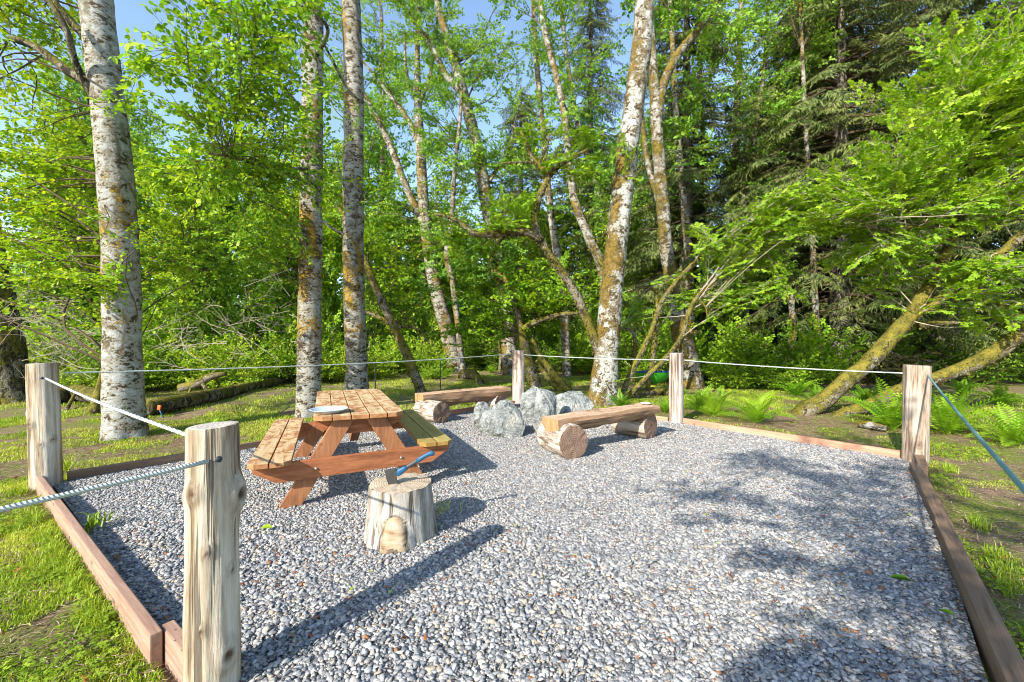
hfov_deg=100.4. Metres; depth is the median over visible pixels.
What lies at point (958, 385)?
fern
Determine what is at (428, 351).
bush
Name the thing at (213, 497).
fence post
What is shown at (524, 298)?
snaking maple
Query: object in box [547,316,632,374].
bush
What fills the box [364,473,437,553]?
chopping stump
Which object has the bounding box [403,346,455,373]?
bush
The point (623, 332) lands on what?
bush
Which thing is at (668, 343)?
bush
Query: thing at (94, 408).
leaning root
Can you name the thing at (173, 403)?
fallen log
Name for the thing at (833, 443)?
edging timber
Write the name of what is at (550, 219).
slim tree
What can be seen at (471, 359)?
bush
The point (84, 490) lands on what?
rope
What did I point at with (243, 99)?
grey tree
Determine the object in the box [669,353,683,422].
fence post
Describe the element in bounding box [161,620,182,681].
edging timber
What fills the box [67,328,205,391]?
bush
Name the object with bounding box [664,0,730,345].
slim tree
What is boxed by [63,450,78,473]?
grass tuft
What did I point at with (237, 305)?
woods
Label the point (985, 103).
leaning maple
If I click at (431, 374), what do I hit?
bush
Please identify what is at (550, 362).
bush
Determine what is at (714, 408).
fern
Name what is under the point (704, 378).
bush
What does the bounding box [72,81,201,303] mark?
background tree
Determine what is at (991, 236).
edge conifer
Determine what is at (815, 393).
fern
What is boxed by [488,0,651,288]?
slim tree
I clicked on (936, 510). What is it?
edging timber
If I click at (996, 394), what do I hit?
fern
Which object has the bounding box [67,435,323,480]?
edging timber
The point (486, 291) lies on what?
background tree
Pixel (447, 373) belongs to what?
fern
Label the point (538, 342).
bush
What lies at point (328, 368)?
bush
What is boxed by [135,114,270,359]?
background tree
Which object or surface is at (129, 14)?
sky
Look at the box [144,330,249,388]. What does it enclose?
bush
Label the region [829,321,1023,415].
mossy maple
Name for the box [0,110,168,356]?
background tree
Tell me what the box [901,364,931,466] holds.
fence post
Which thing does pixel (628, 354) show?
bush
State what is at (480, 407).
boulder
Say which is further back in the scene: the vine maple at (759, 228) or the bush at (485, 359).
the bush at (485, 359)
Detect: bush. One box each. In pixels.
[27,327,96,362]
[27,332,100,384]
[30,300,159,381]
[59,361,159,390]
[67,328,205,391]
[92,291,215,381]
[94,292,208,343]
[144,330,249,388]
[166,336,287,387]
[191,319,296,378]
[213,278,296,361]
[246,331,343,383]
[261,302,344,370]
[287,338,375,382]
[327,343,404,378]
[367,331,426,373]
[387,335,451,370]
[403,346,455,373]
[418,363,449,378]
[438,336,498,367]
[462,311,498,368]
[468,334,502,369]
[486,331,556,368]
[493,315,578,360]
[529,335,581,371]
[547,307,597,368]
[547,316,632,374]
[618,330,670,373]
[619,313,714,357]
[619,360,648,381]
[627,315,723,384]
[667,345,727,380]
[696,313,792,383]
[696,326,752,378]
[698,307,782,370]
[700,353,778,388]
[736,332,801,384]
[748,360,826,390]
[759,320,860,382]
[776,311,869,388]
[827,318,946,384]
[903,317,1023,384]
[935,321,1023,382]
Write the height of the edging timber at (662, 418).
0.145 m
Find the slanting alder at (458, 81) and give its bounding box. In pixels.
[362,0,561,375]
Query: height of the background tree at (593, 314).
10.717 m
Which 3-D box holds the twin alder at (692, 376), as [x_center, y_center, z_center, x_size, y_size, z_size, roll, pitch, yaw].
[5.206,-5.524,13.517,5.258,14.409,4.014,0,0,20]
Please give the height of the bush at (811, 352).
2.431 m
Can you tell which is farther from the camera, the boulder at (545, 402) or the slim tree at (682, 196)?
the slim tree at (682, 196)
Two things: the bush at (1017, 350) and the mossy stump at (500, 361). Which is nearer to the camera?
the bush at (1017, 350)
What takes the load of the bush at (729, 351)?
on the ground at (1014, 610)
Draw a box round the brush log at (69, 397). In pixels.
[60,382,94,410]
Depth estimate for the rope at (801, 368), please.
5.86 m
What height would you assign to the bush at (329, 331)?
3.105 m
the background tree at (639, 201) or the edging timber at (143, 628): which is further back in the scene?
the background tree at (639, 201)
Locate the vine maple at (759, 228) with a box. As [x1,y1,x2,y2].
[591,167,893,399]
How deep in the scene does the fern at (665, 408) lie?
8.52 m
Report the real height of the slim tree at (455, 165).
12.281 m
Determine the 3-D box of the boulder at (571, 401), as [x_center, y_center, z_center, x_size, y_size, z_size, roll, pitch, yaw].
[0.951,1.243,7.338,0.896,0.747,0.608,0,0,11]
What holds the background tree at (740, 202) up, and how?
on the ground at (1014, 610)
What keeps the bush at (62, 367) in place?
on the ground at (1014, 610)
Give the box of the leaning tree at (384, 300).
[291,203,444,392]
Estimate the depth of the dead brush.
10.53 m
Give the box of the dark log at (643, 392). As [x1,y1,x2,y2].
[632,387,668,397]
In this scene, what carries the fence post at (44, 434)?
on the ground at (1014, 610)
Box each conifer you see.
[477,82,562,278]
[529,0,654,340]
[595,0,772,345]
[692,0,1023,366]
[698,6,960,380]
[822,0,1023,370]
[920,0,1023,350]
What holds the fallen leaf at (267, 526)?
on the gravel pad
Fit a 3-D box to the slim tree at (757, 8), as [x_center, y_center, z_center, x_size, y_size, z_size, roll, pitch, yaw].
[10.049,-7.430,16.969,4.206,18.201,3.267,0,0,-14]
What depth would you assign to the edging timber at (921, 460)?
4.63 m
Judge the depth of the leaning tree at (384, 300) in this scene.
12.06 m
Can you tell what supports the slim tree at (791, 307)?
on the ground at (1014, 610)
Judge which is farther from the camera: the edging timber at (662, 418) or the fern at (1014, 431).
the edging timber at (662, 418)
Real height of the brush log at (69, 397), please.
0.431 m
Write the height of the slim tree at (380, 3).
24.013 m
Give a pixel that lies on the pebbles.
(765, 459)
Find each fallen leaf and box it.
[261,524,272,527]
[891,574,910,580]
[938,608,952,614]
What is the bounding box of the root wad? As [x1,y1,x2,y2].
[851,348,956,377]
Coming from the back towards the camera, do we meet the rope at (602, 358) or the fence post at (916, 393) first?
the rope at (602, 358)
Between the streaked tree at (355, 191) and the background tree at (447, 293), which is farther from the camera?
the background tree at (447, 293)
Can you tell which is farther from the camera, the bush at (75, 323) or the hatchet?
the bush at (75, 323)
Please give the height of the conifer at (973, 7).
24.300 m
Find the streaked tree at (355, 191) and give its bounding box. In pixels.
[301,0,409,389]
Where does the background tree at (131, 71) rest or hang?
on the ground at (1014, 610)
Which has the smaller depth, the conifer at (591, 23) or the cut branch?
the cut branch
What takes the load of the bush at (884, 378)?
on the ground at (1014, 610)
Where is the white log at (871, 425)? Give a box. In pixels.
[857,421,887,430]
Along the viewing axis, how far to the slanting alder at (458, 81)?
17.92 m
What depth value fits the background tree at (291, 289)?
18.30 m
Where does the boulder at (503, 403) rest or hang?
on the gravel pad
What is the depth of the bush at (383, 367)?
16.56 m
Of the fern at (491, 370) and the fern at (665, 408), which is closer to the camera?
the fern at (665, 408)
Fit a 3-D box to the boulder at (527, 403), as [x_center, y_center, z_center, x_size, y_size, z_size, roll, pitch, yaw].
[0.435,1.207,7.592,0.721,0.827,0.574,0,0,-11]
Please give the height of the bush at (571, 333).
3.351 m
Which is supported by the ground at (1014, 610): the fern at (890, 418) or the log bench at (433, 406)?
the fern at (890, 418)
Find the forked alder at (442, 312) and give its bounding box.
[324,0,510,372]
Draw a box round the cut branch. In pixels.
[177,372,226,392]
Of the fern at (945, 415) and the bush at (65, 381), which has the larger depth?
the bush at (65, 381)
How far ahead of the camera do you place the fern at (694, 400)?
8.86 m
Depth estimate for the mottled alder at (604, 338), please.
9.49 m
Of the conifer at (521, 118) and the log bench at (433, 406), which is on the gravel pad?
the log bench at (433, 406)
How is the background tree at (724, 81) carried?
on the ground at (1014, 610)
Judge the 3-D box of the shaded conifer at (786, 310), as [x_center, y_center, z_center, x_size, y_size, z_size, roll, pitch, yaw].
[13.207,-6.248,18.556,9.266,18.664,8.812,0,0,0]
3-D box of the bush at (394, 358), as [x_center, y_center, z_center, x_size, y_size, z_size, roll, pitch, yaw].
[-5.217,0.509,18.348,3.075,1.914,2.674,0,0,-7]
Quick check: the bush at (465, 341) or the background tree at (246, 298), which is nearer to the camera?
the bush at (465, 341)
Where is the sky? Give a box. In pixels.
[0,0,1022,332]
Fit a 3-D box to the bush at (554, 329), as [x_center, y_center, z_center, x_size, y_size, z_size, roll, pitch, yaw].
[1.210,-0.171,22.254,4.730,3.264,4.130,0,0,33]
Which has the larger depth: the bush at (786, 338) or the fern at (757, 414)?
the bush at (786, 338)
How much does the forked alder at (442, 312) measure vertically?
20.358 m
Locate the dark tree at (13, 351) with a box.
[0,134,75,404]
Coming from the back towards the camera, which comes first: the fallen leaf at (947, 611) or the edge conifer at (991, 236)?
the edge conifer at (991, 236)
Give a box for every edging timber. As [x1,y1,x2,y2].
[35,476,161,670]
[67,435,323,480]
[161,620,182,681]
[450,400,513,414]
[593,408,668,420]
[683,418,899,457]
[909,462,953,527]
[915,454,927,476]
[935,520,1023,681]
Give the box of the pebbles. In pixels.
[57,403,981,681]
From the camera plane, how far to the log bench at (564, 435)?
5.42 m
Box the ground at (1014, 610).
[0,352,1023,681]
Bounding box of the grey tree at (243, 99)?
[102,0,352,417]
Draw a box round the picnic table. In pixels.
[247,389,451,508]
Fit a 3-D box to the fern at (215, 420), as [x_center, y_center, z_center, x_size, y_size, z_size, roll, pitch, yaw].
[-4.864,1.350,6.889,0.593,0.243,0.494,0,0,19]
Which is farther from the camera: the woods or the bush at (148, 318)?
the woods
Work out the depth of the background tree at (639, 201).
35.15 m
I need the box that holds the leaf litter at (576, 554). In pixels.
[2,404,1023,681]
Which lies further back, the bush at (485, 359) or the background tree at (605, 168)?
the background tree at (605, 168)
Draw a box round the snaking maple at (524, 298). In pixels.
[426,247,601,391]
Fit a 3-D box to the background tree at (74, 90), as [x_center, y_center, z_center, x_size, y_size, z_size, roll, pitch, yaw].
[-20.980,-5.907,21.365,7.022,15.200,6.392,0,0,24]
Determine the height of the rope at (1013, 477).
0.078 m
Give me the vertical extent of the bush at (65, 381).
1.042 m
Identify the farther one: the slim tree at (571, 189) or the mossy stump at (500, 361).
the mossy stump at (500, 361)
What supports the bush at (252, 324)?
on the ground at (1014, 610)
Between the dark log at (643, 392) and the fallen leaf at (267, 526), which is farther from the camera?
the dark log at (643, 392)
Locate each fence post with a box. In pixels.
[25,362,63,490]
[181,421,246,681]
[512,350,524,403]
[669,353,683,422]
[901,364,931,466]
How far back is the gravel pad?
2.44 m
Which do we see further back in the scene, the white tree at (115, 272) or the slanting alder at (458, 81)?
the slanting alder at (458, 81)
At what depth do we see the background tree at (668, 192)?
27.50 m
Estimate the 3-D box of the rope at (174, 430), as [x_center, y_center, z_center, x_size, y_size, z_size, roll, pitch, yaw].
[-2.895,0.391,2.955,3.953,0.079,0.018,0,0,36]
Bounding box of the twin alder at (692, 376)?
[612,0,781,389]
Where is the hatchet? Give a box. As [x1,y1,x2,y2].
[385,451,434,484]
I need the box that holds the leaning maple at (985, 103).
[771,0,1023,415]
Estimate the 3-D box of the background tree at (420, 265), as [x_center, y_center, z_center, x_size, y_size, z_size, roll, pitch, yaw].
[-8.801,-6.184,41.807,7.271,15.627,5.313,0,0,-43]
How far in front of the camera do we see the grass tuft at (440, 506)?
3.41 m
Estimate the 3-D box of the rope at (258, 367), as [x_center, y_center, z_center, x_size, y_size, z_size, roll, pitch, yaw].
[-2.235,0.323,6.947,0.015,0.081,6.994,0,0,40]
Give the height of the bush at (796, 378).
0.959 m
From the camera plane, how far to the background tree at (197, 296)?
14.89 m
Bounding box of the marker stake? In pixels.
[157,405,163,417]
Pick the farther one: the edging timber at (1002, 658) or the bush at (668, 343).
the bush at (668, 343)
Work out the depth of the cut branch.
10.45 m
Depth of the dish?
3.93 m
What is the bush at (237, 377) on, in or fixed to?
on the ground at (1014, 610)
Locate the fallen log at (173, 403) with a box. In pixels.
[146,375,295,416]
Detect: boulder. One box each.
[474,401,491,428]
[479,406,526,437]
[492,399,514,409]
[520,385,538,422]
[532,388,556,431]
[556,391,593,413]
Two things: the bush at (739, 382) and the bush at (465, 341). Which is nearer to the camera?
the bush at (739, 382)
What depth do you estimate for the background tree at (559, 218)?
23.02 m
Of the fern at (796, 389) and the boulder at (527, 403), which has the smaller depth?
the boulder at (527, 403)
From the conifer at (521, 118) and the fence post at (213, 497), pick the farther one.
the conifer at (521, 118)
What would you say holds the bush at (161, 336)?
on the ground at (1014, 610)
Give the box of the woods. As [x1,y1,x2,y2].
[9,257,1022,357]
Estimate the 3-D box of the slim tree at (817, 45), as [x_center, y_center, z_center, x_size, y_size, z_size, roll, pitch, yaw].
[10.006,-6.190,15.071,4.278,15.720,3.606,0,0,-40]
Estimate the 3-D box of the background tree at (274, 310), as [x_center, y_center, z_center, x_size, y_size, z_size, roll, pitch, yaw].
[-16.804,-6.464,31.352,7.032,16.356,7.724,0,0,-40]
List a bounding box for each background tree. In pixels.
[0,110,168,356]
[2,13,170,291]
[6,42,166,332]
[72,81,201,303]
[92,138,256,378]
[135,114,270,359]
[201,163,268,335]
[234,118,368,355]
[236,126,299,341]
[287,126,366,348]
[298,51,445,351]
[338,193,446,371]
[341,206,384,347]
[399,201,468,348]
[403,189,479,363]
[403,198,443,354]
[439,192,536,344]
[498,180,598,366]
[560,106,648,311]
[569,176,659,369]
[604,131,656,329]
[628,184,722,337]
[630,122,725,333]
[706,71,763,283]
[713,156,796,339]
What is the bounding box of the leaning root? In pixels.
[87,370,100,414]
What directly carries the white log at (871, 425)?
on the ground at (1014, 610)
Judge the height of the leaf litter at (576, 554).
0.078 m
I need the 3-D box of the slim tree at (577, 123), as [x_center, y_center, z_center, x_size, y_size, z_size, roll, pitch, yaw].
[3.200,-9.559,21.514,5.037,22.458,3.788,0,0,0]
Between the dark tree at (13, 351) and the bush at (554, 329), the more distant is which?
the bush at (554, 329)
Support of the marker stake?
on the ground at (1014, 610)
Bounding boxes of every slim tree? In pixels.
[337,0,424,259]
[387,52,496,371]
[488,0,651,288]
[494,0,596,375]
[527,0,613,252]
[604,0,744,343]
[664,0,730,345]
[690,0,776,327]
[710,0,827,337]
[714,166,825,375]
[728,0,849,380]
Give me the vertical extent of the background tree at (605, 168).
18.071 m
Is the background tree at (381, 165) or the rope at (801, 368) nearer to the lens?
the rope at (801, 368)
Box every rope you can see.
[0,459,208,512]
[45,378,184,435]
[64,354,508,373]
[524,354,668,359]
[684,360,902,373]
[927,375,1023,493]
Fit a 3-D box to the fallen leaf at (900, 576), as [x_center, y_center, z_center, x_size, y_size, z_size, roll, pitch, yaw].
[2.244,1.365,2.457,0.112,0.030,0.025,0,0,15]
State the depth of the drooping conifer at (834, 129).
14.79 m
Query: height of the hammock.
0.648 m
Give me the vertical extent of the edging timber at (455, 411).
0.150 m
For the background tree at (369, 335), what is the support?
on the ground at (1014, 610)
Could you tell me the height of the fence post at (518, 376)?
1.463 m
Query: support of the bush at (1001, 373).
on the ground at (1014, 610)
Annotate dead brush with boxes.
[0,257,296,399]
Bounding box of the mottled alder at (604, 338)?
[409,0,653,406]
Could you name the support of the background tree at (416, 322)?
on the ground at (1014, 610)
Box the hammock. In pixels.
[626,361,684,384]
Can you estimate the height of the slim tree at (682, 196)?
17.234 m
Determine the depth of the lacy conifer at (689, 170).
17.11 m
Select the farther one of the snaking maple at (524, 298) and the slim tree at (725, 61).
the slim tree at (725, 61)
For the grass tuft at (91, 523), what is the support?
on the gravel pad
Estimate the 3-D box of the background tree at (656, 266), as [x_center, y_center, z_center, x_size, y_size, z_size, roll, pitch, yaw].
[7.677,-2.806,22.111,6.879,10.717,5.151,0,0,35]
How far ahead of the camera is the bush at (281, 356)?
14.04 m
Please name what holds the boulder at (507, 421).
on the gravel pad
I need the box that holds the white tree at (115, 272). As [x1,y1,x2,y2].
[0,0,245,440]
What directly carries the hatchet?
in the chopping stump at (400, 517)
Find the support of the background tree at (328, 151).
on the ground at (1014, 610)
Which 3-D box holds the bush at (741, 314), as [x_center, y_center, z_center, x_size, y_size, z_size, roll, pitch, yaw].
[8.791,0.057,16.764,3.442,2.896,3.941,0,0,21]
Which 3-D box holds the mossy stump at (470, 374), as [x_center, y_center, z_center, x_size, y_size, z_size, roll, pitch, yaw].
[-1.424,1.270,15.314,0.428,0.499,3.093,0,0,-20]
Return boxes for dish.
[309,406,348,413]
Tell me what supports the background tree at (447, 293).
on the ground at (1014, 610)
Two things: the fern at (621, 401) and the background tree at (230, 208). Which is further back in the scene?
the background tree at (230, 208)
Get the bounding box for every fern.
[197,417,228,423]
[441,368,454,375]
[486,364,498,372]
[604,390,636,405]
[652,399,668,412]
[683,384,712,408]
[684,383,746,416]
[717,390,798,422]
[775,378,814,395]
[790,384,847,407]
[838,377,945,429]
[840,384,884,401]
[871,378,1015,434]
[944,378,983,394]
[952,402,1023,446]
[966,377,1023,405]
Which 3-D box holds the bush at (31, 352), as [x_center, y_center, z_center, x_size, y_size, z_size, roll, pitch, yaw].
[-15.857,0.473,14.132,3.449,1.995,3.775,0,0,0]
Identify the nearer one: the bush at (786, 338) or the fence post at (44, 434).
the fence post at (44, 434)
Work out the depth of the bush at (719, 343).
15.71 m
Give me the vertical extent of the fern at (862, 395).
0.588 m
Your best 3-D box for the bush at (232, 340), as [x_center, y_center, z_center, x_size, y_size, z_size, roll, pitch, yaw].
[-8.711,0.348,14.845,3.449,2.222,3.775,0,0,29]
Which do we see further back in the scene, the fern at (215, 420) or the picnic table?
the fern at (215, 420)
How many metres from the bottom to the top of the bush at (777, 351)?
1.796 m
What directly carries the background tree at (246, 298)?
on the ground at (1014, 610)
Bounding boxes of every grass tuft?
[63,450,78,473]
[65,510,119,539]
[435,491,461,514]
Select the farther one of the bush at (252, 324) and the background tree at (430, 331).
the background tree at (430, 331)
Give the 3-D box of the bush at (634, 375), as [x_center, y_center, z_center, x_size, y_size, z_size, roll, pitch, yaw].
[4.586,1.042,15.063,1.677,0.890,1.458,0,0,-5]
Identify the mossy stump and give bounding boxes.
[458,369,483,384]
[488,341,501,371]
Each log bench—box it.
[413,386,510,422]
[537,403,659,459]
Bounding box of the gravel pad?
[54,405,987,681]

